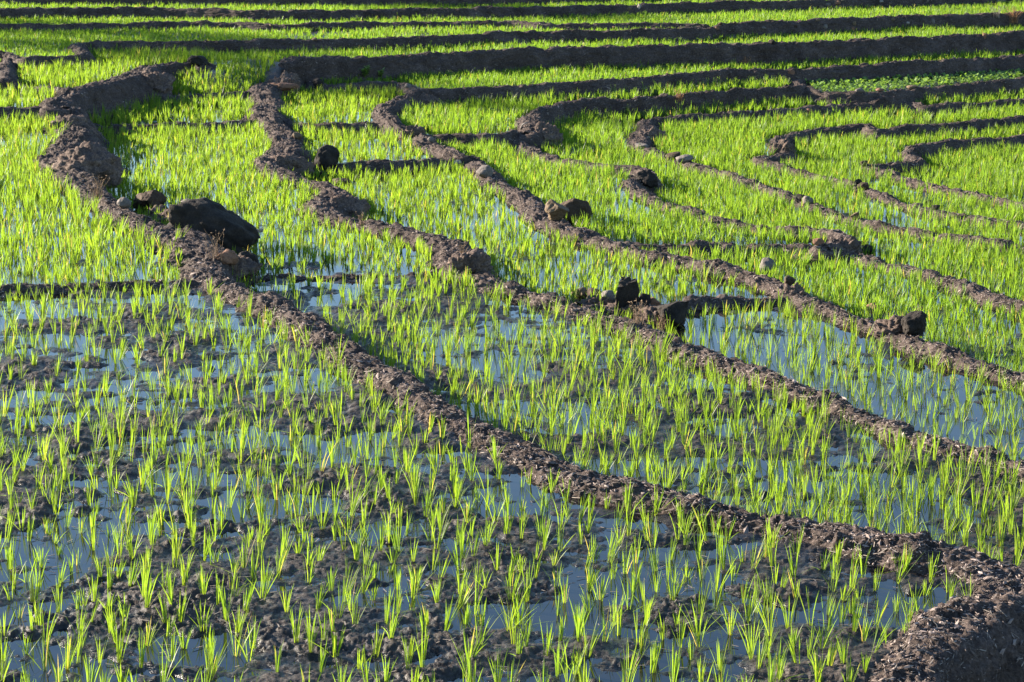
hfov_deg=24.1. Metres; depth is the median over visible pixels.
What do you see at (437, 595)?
rice seedling
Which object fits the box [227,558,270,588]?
rice seedling
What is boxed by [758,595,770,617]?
rice seedling
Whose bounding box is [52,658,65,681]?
rice seedling
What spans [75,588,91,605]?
rice seedling
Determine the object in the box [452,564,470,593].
rice seedling
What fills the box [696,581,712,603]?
rice seedling
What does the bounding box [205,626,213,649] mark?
rice seedling
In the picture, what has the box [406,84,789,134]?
paddy water
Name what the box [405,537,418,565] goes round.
rice seedling
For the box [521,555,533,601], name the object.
rice seedling
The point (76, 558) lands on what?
rice seedling
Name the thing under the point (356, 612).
rice seedling
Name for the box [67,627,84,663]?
rice seedling
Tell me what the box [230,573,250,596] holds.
rice seedling
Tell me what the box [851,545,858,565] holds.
rice seedling
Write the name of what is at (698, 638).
rice seedling
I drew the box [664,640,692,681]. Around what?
rice seedling
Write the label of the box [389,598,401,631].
rice seedling
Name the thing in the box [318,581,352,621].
rice seedling
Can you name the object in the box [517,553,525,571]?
rice seedling
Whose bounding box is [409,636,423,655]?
rice seedling
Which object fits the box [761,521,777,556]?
rice seedling
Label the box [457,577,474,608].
rice seedling
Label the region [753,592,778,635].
rice seedling
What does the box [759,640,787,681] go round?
rice seedling
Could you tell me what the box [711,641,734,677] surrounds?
rice seedling
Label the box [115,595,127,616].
rice seedling
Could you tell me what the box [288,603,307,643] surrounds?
rice seedling
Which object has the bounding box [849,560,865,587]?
rice seedling
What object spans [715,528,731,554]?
rice seedling
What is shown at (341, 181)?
rock
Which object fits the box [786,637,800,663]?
rice seedling
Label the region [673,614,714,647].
rice seedling
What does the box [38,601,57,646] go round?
rice seedling
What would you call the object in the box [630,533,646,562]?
rice seedling
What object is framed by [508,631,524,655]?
rice seedling
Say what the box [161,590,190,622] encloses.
rice seedling
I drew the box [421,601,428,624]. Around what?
rice seedling
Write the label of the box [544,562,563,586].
rice seedling
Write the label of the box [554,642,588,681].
rice seedling
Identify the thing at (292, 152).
earth bank
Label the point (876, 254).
paddy water
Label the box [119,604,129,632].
rice seedling
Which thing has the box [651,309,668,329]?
dry weed
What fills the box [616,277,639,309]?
rock
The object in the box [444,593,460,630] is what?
rice seedling
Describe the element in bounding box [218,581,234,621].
rice seedling
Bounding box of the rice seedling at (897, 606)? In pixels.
[892,595,899,611]
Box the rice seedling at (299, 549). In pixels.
[292,534,310,553]
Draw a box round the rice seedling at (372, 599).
[367,582,380,600]
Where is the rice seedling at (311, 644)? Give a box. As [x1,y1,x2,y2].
[303,609,324,651]
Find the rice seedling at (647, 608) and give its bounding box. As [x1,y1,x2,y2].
[643,596,656,625]
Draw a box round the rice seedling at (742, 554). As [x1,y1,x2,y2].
[732,546,746,561]
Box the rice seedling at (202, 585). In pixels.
[195,568,213,594]
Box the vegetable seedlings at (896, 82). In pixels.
[805,68,1023,91]
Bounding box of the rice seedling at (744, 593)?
[740,577,753,602]
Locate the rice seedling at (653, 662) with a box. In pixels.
[650,644,681,673]
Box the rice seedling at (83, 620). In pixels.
[65,610,90,635]
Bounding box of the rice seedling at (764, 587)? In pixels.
[756,570,772,600]
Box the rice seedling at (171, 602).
[160,579,173,604]
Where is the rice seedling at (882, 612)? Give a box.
[874,595,891,624]
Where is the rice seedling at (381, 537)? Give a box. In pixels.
[375,515,389,550]
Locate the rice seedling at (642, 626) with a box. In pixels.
[633,611,655,641]
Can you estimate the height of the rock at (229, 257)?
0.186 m
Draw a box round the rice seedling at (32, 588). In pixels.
[3,571,44,601]
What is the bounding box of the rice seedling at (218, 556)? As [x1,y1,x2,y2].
[211,546,221,561]
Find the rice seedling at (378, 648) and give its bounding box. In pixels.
[372,623,384,657]
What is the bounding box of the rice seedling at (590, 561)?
[584,537,597,570]
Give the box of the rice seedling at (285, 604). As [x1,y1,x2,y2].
[279,584,296,611]
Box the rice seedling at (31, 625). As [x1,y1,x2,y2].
[26,605,39,630]
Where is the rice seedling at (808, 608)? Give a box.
[760,588,817,625]
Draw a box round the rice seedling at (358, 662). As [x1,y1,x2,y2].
[357,647,375,668]
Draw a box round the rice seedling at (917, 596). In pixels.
[904,584,936,604]
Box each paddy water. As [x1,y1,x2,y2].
[0,122,182,285]
[0,291,962,681]
[1,93,54,107]
[19,54,231,87]
[94,101,249,125]
[102,129,433,276]
[248,279,994,545]
[288,90,398,123]
[303,132,445,162]
[308,168,772,305]
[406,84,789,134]
[459,148,813,245]
[552,105,804,155]
[578,152,1023,298]
[621,306,1023,460]
[657,110,1023,245]
[699,256,1021,372]
[797,131,1023,220]
[917,152,1023,201]
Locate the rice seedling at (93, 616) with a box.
[84,593,99,622]
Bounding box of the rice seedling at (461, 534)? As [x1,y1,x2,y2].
[455,519,466,553]
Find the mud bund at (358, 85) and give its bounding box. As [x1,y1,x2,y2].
[304,80,418,94]
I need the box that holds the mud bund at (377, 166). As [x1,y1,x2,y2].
[308,157,459,173]
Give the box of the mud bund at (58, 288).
[0,279,200,295]
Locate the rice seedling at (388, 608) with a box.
[383,588,393,623]
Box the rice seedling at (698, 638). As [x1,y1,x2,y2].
[688,617,706,646]
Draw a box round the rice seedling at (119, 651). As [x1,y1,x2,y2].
[116,622,131,662]
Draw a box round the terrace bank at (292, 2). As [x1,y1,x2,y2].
[0,0,745,7]
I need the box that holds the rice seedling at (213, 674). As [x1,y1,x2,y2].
[203,638,229,680]
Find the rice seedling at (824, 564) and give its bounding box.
[811,546,831,570]
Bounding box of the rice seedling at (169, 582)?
[165,572,175,595]
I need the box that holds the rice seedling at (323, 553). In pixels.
[316,540,332,560]
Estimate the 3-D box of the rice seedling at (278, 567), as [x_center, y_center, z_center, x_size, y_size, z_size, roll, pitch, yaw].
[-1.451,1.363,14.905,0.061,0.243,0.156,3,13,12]
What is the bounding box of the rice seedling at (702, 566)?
[695,546,708,580]
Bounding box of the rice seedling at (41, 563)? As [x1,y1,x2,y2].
[34,547,49,572]
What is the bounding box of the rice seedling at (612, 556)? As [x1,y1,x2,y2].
[607,540,619,562]
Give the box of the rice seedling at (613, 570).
[608,557,616,578]
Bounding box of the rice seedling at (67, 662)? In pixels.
[59,633,84,677]
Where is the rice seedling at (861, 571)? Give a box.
[857,544,891,585]
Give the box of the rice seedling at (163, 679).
[158,643,182,681]
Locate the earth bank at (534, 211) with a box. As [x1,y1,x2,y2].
[371,54,1023,390]
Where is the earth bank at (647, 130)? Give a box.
[625,95,1023,254]
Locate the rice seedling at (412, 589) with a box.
[407,571,429,597]
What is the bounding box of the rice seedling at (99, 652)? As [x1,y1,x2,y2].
[94,635,108,662]
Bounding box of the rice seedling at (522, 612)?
[506,595,547,625]
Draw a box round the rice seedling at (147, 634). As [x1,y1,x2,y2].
[142,618,171,646]
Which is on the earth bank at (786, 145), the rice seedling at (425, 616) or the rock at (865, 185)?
the rock at (865, 185)
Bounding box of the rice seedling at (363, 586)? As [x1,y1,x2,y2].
[360,560,375,593]
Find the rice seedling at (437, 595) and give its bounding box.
[430,573,444,602]
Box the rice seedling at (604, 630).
[601,598,619,641]
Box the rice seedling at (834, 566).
[828,555,840,578]
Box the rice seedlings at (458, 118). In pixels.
[0,0,1023,681]
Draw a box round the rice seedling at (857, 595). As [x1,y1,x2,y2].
[849,582,865,599]
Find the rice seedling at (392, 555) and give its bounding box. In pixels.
[382,545,404,564]
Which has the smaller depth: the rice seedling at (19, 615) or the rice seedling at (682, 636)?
the rice seedling at (682, 636)
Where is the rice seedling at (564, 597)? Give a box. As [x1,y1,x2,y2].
[556,576,568,602]
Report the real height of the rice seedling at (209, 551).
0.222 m
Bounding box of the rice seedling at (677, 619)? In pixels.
[673,604,699,624]
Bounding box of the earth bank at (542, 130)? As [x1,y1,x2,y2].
[510,76,1023,315]
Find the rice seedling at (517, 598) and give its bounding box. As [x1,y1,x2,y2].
[514,582,530,608]
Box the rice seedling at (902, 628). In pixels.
[895,610,912,632]
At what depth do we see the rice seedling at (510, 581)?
14.67 m
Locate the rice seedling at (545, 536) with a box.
[534,514,555,549]
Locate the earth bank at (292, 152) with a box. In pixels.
[242,30,1023,484]
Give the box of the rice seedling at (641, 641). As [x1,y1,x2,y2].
[633,626,647,655]
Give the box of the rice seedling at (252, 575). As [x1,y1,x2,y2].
[246,549,259,580]
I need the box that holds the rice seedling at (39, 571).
[30,553,76,586]
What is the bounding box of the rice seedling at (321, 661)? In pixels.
[319,637,329,671]
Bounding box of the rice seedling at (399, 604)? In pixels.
[396,586,415,612]
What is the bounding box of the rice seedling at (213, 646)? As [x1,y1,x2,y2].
[206,632,215,660]
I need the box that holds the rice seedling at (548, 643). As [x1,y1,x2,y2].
[539,618,554,655]
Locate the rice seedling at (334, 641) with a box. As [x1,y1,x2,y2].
[306,623,344,657]
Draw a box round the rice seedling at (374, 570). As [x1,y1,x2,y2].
[372,562,379,577]
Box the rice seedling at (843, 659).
[836,637,852,663]
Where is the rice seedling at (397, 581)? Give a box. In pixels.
[394,561,400,589]
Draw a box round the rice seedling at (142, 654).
[127,633,146,667]
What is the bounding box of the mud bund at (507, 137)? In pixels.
[428,129,517,148]
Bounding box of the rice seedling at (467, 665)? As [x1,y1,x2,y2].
[454,626,472,681]
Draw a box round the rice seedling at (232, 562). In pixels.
[203,548,241,572]
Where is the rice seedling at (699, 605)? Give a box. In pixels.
[686,588,717,613]
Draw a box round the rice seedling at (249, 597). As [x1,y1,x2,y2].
[243,578,256,610]
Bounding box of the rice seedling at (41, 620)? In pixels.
[32,605,47,625]
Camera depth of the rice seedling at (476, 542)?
15.26 m
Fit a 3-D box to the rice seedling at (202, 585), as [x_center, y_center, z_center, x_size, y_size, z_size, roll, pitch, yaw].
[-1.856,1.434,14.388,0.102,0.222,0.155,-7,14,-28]
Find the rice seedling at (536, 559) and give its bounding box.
[535,540,541,560]
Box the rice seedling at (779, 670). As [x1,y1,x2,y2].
[770,642,806,680]
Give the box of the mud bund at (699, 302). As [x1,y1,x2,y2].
[579,293,785,316]
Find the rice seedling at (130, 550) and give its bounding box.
[125,527,145,559]
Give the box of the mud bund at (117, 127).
[93,119,257,133]
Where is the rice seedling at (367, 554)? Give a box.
[361,536,374,565]
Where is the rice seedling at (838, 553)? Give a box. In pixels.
[833,540,842,562]
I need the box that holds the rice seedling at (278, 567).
[275,541,283,578]
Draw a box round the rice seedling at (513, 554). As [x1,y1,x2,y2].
[510,544,518,561]
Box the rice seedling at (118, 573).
[117,556,125,578]
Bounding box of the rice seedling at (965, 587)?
[958,577,973,595]
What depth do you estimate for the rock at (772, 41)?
46.39 m
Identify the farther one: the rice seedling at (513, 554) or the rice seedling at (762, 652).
the rice seedling at (513, 554)
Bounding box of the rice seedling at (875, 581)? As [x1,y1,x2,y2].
[873,565,884,590]
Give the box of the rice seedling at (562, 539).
[556,527,573,550]
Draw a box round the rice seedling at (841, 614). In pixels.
[838,595,849,622]
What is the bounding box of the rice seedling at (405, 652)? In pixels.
[400,629,415,668]
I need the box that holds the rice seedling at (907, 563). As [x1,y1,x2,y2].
[902,544,912,571]
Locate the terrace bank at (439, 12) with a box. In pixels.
[0,0,1023,22]
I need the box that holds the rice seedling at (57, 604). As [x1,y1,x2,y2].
[52,578,63,612]
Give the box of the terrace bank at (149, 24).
[0,20,709,33]
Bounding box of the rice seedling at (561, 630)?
[559,616,577,639]
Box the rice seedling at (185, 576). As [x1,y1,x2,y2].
[178,559,190,586]
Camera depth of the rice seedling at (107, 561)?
15.02 m
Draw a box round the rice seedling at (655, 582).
[649,570,661,591]
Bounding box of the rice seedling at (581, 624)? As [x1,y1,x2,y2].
[573,610,589,635]
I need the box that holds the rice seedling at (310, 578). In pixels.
[291,558,317,583]
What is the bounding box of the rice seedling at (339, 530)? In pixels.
[335,519,360,549]
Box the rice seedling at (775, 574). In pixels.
[760,565,778,583]
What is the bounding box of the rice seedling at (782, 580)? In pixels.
[781,566,788,587]
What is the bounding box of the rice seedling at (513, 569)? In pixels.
[508,552,522,579]
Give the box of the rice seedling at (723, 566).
[719,529,727,569]
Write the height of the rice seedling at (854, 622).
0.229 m
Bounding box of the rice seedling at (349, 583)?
[339,564,359,601]
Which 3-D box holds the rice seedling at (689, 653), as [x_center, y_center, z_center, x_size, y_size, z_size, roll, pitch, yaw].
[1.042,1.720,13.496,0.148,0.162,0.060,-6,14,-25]
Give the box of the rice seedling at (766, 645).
[764,624,775,656]
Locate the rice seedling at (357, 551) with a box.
[348,534,366,560]
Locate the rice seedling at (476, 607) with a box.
[469,572,488,613]
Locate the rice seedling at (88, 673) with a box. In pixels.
[84,653,101,681]
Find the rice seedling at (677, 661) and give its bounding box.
[671,646,689,671]
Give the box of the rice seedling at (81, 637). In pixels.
[73,625,87,647]
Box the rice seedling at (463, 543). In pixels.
[457,526,470,557]
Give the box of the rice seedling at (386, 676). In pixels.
[381,654,397,681]
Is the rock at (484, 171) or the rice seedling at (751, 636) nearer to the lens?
the rice seedling at (751, 636)
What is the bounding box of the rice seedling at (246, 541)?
[232,532,256,567]
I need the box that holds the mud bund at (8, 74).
[0,57,21,93]
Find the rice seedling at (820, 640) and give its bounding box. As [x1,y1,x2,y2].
[808,619,844,648]
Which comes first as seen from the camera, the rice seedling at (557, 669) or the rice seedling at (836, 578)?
the rice seedling at (557, 669)
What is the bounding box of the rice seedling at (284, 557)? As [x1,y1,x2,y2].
[279,533,321,572]
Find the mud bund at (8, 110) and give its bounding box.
[0,106,41,122]
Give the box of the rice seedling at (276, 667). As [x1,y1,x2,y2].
[256,641,283,672]
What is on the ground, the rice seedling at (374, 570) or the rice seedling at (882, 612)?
the rice seedling at (374, 570)
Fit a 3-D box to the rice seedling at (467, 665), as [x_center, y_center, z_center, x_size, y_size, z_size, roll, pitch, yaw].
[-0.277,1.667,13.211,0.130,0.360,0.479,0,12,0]
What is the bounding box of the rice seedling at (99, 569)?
[91,555,103,576]
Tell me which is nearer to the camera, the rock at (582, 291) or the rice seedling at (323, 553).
the rice seedling at (323, 553)
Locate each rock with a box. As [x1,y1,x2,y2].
[117,197,130,207]
[132,190,166,209]
[163,197,259,254]
[187,55,209,65]
[215,249,238,265]
[239,251,258,263]
[270,82,298,90]
[293,132,301,139]
[312,78,323,87]
[314,144,339,170]
[333,178,351,185]
[476,165,492,177]
[545,199,568,220]
[560,198,591,225]
[572,287,587,298]
[586,288,601,297]
[601,290,614,299]
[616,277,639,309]
[635,143,647,148]
[636,168,657,187]
[639,293,650,305]
[650,297,660,305]
[656,300,688,327]
[665,151,680,159]
[676,154,693,162]
[759,257,775,273]
[768,39,776,44]
[784,275,795,284]
[788,78,806,85]
[796,194,805,200]
[802,196,813,204]
[813,238,823,244]
[850,212,859,219]
[853,179,861,183]
[857,182,868,189]
[860,160,867,166]
[862,244,872,253]
[866,303,882,313]
[894,318,900,323]
[901,310,926,336]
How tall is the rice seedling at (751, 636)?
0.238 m
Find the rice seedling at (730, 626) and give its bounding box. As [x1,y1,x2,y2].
[710,605,737,635]
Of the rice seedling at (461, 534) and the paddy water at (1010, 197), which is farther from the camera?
the paddy water at (1010, 197)
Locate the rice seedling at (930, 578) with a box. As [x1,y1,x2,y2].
[927,552,939,582]
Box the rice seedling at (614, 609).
[609,590,626,625]
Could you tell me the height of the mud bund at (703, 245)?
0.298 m
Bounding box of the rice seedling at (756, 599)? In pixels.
[747,572,771,612]
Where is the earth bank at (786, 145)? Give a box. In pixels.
[750,115,1023,231]
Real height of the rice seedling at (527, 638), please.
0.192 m
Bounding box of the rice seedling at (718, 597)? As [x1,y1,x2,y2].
[710,576,724,609]
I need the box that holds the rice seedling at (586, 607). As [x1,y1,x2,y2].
[580,588,597,610]
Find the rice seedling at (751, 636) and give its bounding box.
[739,620,766,651]
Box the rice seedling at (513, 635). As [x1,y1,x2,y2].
[508,618,539,643]
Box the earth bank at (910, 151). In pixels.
[858,134,1023,208]
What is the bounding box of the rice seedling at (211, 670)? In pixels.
[210,651,233,673]
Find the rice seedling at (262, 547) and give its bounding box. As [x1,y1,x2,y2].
[255,525,267,558]
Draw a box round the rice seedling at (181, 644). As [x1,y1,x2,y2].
[173,622,192,648]
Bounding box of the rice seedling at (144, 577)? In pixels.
[136,559,167,597]
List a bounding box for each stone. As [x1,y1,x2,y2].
[855,88,863,92]
[906,85,917,88]
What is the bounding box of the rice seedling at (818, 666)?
[808,651,822,681]
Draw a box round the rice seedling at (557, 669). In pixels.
[549,638,584,676]
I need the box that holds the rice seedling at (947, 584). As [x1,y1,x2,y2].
[942,566,961,592]
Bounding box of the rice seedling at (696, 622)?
[678,597,715,635]
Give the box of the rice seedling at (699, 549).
[692,529,704,558]
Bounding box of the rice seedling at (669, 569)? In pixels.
[665,546,687,581]
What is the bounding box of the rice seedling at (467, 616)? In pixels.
[462,602,473,624]
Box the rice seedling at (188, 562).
[181,548,199,570]
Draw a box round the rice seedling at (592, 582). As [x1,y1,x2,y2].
[586,564,602,590]
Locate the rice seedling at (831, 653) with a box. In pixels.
[813,633,845,665]
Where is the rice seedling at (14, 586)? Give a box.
[5,561,25,588]
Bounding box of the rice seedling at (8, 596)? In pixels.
[2,574,13,600]
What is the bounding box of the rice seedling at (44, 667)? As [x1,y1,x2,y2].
[19,634,49,676]
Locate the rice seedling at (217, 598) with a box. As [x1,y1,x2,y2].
[214,574,224,604]
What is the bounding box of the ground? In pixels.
[0,0,1023,681]
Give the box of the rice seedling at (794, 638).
[789,624,800,647]
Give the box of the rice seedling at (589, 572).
[585,563,601,582]
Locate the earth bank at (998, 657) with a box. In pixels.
[20,61,1023,681]
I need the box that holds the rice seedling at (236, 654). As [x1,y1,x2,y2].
[226,609,257,656]
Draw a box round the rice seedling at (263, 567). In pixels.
[259,560,272,587]
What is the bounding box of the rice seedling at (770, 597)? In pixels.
[759,582,777,607]
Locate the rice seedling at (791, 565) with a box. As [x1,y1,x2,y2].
[785,545,801,576]
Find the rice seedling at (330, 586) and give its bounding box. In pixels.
[325,564,337,590]
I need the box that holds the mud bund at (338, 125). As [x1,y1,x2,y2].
[283,119,384,133]
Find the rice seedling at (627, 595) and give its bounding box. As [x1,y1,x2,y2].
[620,572,638,609]
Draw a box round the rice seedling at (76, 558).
[69,548,81,564]
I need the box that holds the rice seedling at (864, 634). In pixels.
[834,602,879,641]
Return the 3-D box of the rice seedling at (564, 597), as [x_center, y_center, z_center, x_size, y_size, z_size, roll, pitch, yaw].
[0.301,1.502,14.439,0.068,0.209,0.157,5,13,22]
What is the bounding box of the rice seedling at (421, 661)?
[415,617,428,667]
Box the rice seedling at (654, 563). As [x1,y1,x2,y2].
[647,545,658,571]
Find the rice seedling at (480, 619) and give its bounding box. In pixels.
[476,602,493,624]
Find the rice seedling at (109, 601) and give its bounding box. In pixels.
[99,591,117,610]
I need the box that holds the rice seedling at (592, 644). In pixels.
[580,618,603,658]
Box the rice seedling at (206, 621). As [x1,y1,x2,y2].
[193,600,215,631]
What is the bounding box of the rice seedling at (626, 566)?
[621,537,637,573]
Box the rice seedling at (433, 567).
[426,547,440,570]
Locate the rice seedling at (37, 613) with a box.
[28,597,42,622]
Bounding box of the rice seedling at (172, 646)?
[156,632,176,660]
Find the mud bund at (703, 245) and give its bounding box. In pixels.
[615,239,814,257]
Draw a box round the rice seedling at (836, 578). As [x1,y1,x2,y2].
[822,561,842,591]
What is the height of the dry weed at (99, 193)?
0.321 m
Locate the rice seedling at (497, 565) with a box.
[489,543,502,569]
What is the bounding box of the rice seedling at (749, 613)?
[730,590,759,622]
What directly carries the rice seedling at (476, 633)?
on the ground
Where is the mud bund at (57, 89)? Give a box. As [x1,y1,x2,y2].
[19,84,61,95]
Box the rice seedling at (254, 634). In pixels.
[239,616,261,648]
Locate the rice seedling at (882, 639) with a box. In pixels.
[872,602,903,652]
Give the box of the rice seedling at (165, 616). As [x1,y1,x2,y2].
[155,592,168,622]
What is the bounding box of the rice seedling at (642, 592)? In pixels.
[631,578,644,601]
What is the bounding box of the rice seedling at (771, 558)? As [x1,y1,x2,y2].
[767,533,777,567]
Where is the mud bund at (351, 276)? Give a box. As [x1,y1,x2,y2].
[249,270,441,282]
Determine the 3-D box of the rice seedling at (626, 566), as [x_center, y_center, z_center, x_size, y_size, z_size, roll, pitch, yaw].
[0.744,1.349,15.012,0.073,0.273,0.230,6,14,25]
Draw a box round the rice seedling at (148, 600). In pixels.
[137,572,162,607]
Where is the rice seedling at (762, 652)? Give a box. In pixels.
[756,628,780,667]
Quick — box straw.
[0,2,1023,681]
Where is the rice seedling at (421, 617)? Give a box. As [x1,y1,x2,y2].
[416,612,427,631]
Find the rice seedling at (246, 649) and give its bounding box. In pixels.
[234,636,257,661]
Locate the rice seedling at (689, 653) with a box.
[687,638,704,659]
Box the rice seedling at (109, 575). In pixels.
[107,569,114,590]
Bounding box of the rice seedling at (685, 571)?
[682,560,697,583]
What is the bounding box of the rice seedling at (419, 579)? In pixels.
[408,559,460,591]
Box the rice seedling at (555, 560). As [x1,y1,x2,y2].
[550,548,568,565]
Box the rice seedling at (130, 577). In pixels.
[124,557,145,586]
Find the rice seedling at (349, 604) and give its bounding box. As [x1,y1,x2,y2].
[344,577,359,609]
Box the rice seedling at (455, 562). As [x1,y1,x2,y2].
[445,540,470,571]
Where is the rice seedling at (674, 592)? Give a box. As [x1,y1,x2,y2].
[665,565,680,600]
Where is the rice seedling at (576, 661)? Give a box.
[555,646,584,674]
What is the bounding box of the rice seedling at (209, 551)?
[206,534,215,563]
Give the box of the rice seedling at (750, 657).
[736,623,757,659]
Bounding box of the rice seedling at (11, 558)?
[4,535,16,569]
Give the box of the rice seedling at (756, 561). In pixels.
[750,531,773,568]
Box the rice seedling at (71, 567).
[66,551,72,572]
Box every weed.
[82,173,109,199]
[202,229,224,260]
[355,212,366,225]
[361,65,371,76]
[378,67,384,77]
[456,240,468,252]
[623,300,646,325]
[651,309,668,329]
[674,88,687,100]
[991,6,1002,17]
[1003,7,1023,22]
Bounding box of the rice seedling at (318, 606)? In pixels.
[314,582,328,610]
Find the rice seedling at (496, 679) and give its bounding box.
[486,648,507,681]
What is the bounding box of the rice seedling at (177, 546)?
[171,532,178,567]
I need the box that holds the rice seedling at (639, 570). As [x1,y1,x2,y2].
[629,553,646,592]
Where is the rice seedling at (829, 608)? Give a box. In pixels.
[826,586,835,614]
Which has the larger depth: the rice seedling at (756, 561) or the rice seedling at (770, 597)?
the rice seedling at (756, 561)
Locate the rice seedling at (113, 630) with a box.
[100,611,115,643]
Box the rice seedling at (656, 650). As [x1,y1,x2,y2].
[641,640,661,661]
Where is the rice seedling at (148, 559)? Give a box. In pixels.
[130,539,154,566]
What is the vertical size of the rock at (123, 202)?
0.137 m
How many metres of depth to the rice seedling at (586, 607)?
14.30 m
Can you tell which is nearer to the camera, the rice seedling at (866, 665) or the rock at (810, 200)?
the rice seedling at (866, 665)
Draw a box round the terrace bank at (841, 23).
[0,11,1023,71]
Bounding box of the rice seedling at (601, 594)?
[585,573,609,600]
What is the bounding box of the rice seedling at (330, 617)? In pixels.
[327,605,334,631]
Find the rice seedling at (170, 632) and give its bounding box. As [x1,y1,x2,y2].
[166,612,177,635]
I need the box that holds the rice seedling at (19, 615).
[11,604,24,618]
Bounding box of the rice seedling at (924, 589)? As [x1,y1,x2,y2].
[907,581,936,595]
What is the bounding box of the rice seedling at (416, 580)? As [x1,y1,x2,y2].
[412,562,427,582]
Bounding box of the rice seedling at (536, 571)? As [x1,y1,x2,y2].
[533,551,542,578]
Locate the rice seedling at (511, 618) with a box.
[492,594,532,630]
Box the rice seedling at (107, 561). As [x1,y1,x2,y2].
[101,536,117,570]
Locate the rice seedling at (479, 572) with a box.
[472,561,483,581]
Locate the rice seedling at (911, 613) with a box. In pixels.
[901,598,919,622]
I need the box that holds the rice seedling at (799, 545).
[789,522,804,556]
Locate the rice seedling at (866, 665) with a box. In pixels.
[861,652,870,672]
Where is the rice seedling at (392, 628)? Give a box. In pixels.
[384,610,398,638]
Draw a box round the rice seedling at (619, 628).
[614,594,623,635]
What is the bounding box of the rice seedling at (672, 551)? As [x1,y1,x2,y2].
[670,535,677,560]
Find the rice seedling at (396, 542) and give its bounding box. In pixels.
[387,512,410,551]
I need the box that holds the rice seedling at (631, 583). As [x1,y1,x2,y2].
[630,573,640,592]
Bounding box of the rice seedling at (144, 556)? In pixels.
[139,553,148,582]
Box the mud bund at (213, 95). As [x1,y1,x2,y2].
[155,91,249,102]
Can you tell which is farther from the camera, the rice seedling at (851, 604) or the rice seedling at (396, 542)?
the rice seedling at (396, 542)
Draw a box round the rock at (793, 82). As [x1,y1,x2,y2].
[788,78,806,85]
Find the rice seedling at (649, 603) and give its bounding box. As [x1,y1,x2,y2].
[639,594,654,610]
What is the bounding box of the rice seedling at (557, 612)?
[554,585,563,615]
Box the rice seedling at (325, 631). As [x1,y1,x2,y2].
[317,611,329,640]
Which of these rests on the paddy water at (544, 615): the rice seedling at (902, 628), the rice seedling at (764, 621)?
the rice seedling at (902, 628)
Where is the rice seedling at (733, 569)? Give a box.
[727,550,742,580]
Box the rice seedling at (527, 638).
[498,619,533,649]
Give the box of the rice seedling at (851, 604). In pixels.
[847,595,858,613]
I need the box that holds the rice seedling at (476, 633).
[465,608,500,646]
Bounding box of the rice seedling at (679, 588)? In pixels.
[671,575,700,594]
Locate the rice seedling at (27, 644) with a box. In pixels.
[20,629,42,655]
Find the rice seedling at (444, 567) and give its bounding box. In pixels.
[439,555,451,576]
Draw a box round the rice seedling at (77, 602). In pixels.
[72,590,79,609]
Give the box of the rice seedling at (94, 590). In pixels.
[86,571,100,601]
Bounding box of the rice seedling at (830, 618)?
[821,593,842,630]
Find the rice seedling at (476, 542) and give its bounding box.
[467,522,482,555]
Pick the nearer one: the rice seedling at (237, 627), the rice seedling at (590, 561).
the rice seedling at (237, 627)
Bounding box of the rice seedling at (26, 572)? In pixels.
[17,554,35,582]
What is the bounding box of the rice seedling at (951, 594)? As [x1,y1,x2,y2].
[949,579,956,599]
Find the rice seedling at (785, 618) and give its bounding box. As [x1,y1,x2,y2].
[776,593,798,628]
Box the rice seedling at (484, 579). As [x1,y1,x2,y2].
[475,568,491,588]
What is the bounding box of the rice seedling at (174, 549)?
[166,526,206,558]
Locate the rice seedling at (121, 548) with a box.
[112,523,125,558]
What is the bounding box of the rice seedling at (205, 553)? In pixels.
[195,525,216,560]
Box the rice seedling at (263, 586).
[251,559,279,598]
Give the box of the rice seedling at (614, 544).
[608,529,636,555]
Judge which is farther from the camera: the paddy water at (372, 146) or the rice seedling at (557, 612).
the paddy water at (372, 146)
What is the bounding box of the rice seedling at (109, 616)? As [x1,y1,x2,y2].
[103,602,120,632]
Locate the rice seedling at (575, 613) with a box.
[568,596,599,631]
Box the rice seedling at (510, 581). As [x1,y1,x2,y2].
[501,564,519,586]
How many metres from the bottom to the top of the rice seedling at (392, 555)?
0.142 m
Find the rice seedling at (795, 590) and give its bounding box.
[788,571,799,599]
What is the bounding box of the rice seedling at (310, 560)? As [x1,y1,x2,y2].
[303,546,318,565]
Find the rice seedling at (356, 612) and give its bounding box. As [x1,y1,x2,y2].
[350,599,366,623]
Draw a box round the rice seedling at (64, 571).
[57,558,70,581]
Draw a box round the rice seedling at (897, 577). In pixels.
[895,545,919,583]
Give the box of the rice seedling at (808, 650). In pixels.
[806,623,819,658]
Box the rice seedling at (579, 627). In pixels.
[574,601,591,641]
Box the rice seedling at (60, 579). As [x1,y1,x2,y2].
[58,568,62,586]
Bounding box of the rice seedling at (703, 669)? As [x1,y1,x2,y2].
[698,653,706,681]
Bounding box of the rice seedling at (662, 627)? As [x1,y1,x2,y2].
[657,613,666,639]
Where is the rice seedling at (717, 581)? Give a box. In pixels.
[698,552,738,591]
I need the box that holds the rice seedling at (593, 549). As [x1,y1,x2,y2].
[584,536,601,562]
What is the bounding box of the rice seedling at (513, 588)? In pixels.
[496,568,528,601]
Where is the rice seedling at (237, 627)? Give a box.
[231,609,248,632]
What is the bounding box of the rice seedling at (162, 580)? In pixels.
[159,561,173,586]
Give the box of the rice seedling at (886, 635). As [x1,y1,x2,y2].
[880,620,892,644]
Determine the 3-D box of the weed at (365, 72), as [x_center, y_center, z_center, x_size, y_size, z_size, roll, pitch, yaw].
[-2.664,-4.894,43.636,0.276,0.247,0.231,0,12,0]
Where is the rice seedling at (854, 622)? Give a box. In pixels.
[852,598,865,631]
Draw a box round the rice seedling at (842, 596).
[840,582,854,601]
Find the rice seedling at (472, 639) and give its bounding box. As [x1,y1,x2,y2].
[467,628,488,657]

